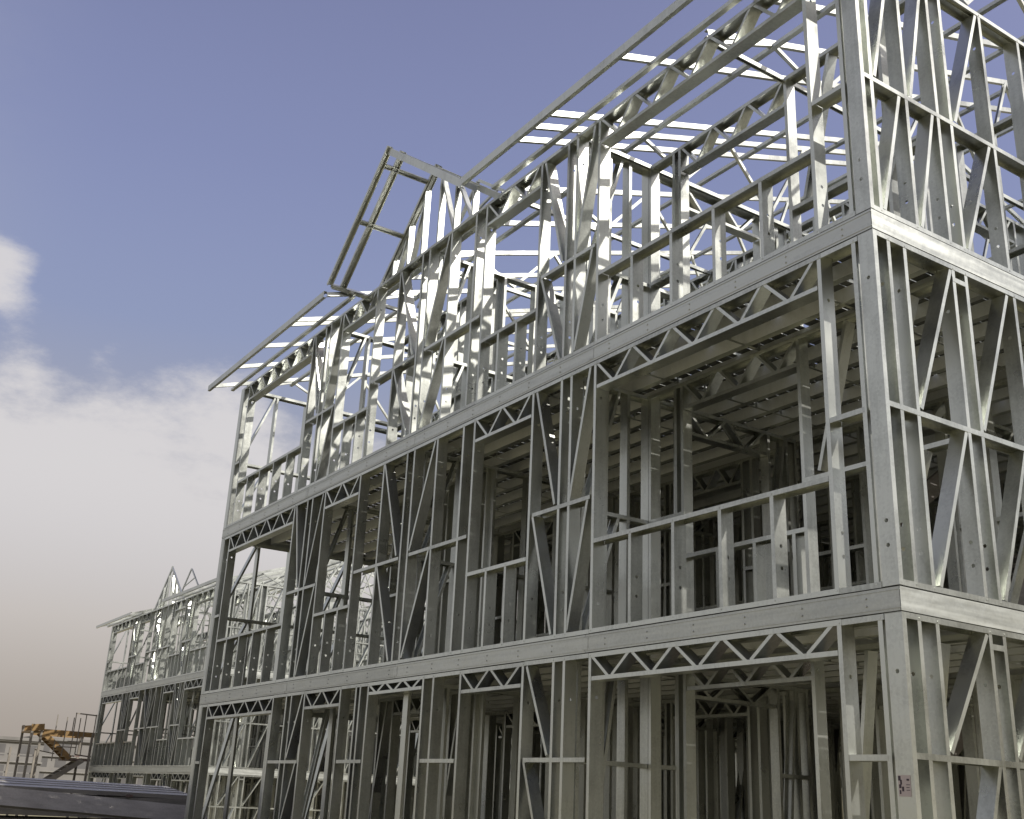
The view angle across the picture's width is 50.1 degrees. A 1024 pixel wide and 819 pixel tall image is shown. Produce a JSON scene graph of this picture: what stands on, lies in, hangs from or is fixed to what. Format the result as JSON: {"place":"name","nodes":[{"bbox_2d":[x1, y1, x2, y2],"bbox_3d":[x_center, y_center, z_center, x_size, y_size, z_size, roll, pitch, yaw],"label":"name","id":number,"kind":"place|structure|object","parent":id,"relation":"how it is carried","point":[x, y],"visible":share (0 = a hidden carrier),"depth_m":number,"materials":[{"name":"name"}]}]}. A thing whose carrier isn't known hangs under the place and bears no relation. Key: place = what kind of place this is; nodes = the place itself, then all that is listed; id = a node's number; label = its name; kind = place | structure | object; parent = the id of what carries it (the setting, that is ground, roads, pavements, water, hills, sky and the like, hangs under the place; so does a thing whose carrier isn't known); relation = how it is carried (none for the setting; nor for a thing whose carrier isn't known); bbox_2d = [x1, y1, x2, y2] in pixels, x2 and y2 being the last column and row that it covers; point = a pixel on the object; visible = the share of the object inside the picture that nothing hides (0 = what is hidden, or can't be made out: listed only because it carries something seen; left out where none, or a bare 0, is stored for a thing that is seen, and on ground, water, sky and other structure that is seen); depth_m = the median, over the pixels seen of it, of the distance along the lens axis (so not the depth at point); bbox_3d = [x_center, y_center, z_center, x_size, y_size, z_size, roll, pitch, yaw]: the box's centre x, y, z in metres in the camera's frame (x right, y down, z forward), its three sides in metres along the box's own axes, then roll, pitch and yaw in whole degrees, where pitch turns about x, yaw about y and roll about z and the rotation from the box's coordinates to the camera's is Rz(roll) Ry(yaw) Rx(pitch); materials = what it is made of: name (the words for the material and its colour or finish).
{"place":"outdoors","nodes":[
{"label":"outdoors","id":0,"kind":"place"},
{"bbox_2d":[0,736,44,777],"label":"concrete block","id":1,"kind":"structure","parent":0,"point":[7,743],"depth_m":124.48,"materials":[{"name":"grey concrete"}]},
{"bbox_2d":[0,764,3,775],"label":"window","id":2,"kind":"structure","parent":1,"relation":"in","point":[1,766],"depth_m":123.27,"materials":[{"name":"grey glass"}]},
{"bbox_2d":[0,743,5,754],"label":"window","id":3,"kind":"structure","parent":1,"relation":"in","point":[2,746],"depth_m":123.85,"materials":[{"name":"grey glass"}]},
{"bbox_2d":[16,765,30,777],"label":"window","id":4,"kind":"structure","parent":1,"relation":"in","point":[20,768],"depth_m":124.42,"materials":[{"name":"grey glass"}]},
{"bbox_2d":[20,745,36,756],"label":"window","id":5,"kind":"structure","parent":1,"relation":"in","point":[23,747],"depth_m":125.15,"materials":[{"name":"grey glass"}]},
{"bbox_2d":[25,736,217,794],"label":"concrete block","id":6,"kind":"structure","parent":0,"point":[48,766],"depth_m":140.99,"materials":[{"name":"grey concrete"}]},
{"bbox_2d":[40,758,47,766],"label":"window","id":7,"kind":"structure","parent":6,"relation":"in","point":[44,760],"depth_m":139.31,"materials":[{"name":"grey glass"}]},
{"bbox_2d":[43,744,49,751],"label":"window","id":8,"kind":"structure","parent":6,"relation":"in","point":[46,748],"depth_m":139.86,"materials":[{"name":"grey glass"}]},
{"bbox_2d":[54,759,65,767],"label":"window","id":9,"kind":"structure","parent":6,"relation":"in","point":[58,764],"depth_m":140.23,"materials":[{"name":"grey glass"}]},
{"bbox_2d":[60,744,69,752],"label":"window","id":10,"kind":"structure","parent":6,"relation":"in","point":[67,749],"depth_m":141.20,"materials":[{"name":"grey glass"}]},
{"bbox_2d":[77,761,89,768],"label":"window","id":11,"kind":"structure","parent":6,"relation":"in","point":[82,766],"depth_m":141.71,"materials":[{"name":"grey glass"}]},
{"bbox_2d":[96,778,107,782],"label":"window","id":12,"kind":"structure","parent":6,"relation":"in","point":[97,779],"depth_m":142.41,"materials":[{"name":"grey glass"}]},
{"bbox_2d":[137,778,142,784],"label":"window","id":13,"kind":"structure","parent":6,"relation":"in","point":[139,782],"depth_m":145.04,"materials":[{"name":"grey glass"}]},
{"bbox_2d":[0,753,843,818],"bbox_3d":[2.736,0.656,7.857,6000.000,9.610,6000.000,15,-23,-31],"label":"ground","id":14,"kind":"structure","parent":0,"point":[210,812],"depth_m":83.06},
{"bbox_2d":[0,747,36,815],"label":"site fence","id":15,"kind":"object","parent":14,"relation":"on","point":[6,771],"visible":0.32,"depth_m":50.53,"materials":[{"name":"metal"}]},
{"bbox_2d":[6,713,96,817],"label":"exit stair","id":16,"kind":"object","parent":14,"relation":"on","point":[52,743],"visible":0.82,"depth_m":45.95,"materials":[{"name":"metal"}]},
{"bbox_2d":[81,550,544,818],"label":"steel frame building","id":17,"kind":"structure","parent":14,"relation":"on","point":[174,680],"depth_m":39.65,"materials":[{"name":"grey metal"}]},
{"bbox_2d":[184,0,1023,818],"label":"steel frame building","id":18,"kind":"structure","parent":14,"relation":"on","point":[732,538],"depth_m":11.86,"materials":[{"name":"metal"}]},
{"bbox_2d":[0,0,1023,742],"label":"sky","id":19,"kind":"structure","parent":0,"point":[180,180],"materials":[{"name":"blue"}]},
{"bbox_3d":[-9.763,7.967,20.592,5.739,0.164,1.910,15,-23,-31],"label":"steel section","id":20,"kind":"object","parent":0,"visible":0},
{"bbox_3d":[-8.003,8.334,21.717,0.090,0.048,2.000,15,-23,-31],"label":"timber bearer","id":21,"kind":"object","parent":20,"relation":"on","visible":0},
{"bbox_2d":[0,815,103,818],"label":"steel section","id":22,"kind":"object","parent":21,"relation":"on","point":[19,817],"visible":1,"depth_m":21.09,"materials":[{"name":"grey metal"}]},
{"bbox_2d":[0,807,120,818],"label":"steel section","id":23,"kind":"object","parent":22,"relation":"on","point":[10,811],"visible":0.14,"depth_m":20.35,"materials":[{"name":"grey metal"}]},
{"bbox_2d":[79,794,186,804],"bbox_3d":[-9.365,7.461,21.069,5.769,0.164,1.820,15,-23,-32],"label":"steel section","id":24,"kind":"object","parent":23,"relation":"on","point":[171,801],"visible":0.07,"depth_m":21.61,"materials":[{"name":"grey metal"}]},
{"bbox_2d":[0,776,186,798],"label":"steel section","id":25,"kind":"object","parent":24,"relation":"on","point":[87,787],"visible":0.83,"depth_m":21.26,"materials":[{"name":"grey metal"}]},
{"bbox_3d":[-7.999,8.128,21.787,0.090,0.048,2.000,15,-23,-32],"label":"timber bearer","id":26,"kind":"object","parent":22,"relation":"on","visible":0},
{"bbox_2d":[0,787,206,818],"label":"steel section","id":27,"kind":"object","parent":26,"relation":"on","point":[26,799],"visible":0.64,"depth_m":20.23,"materials":[{"name":"grey metal"}]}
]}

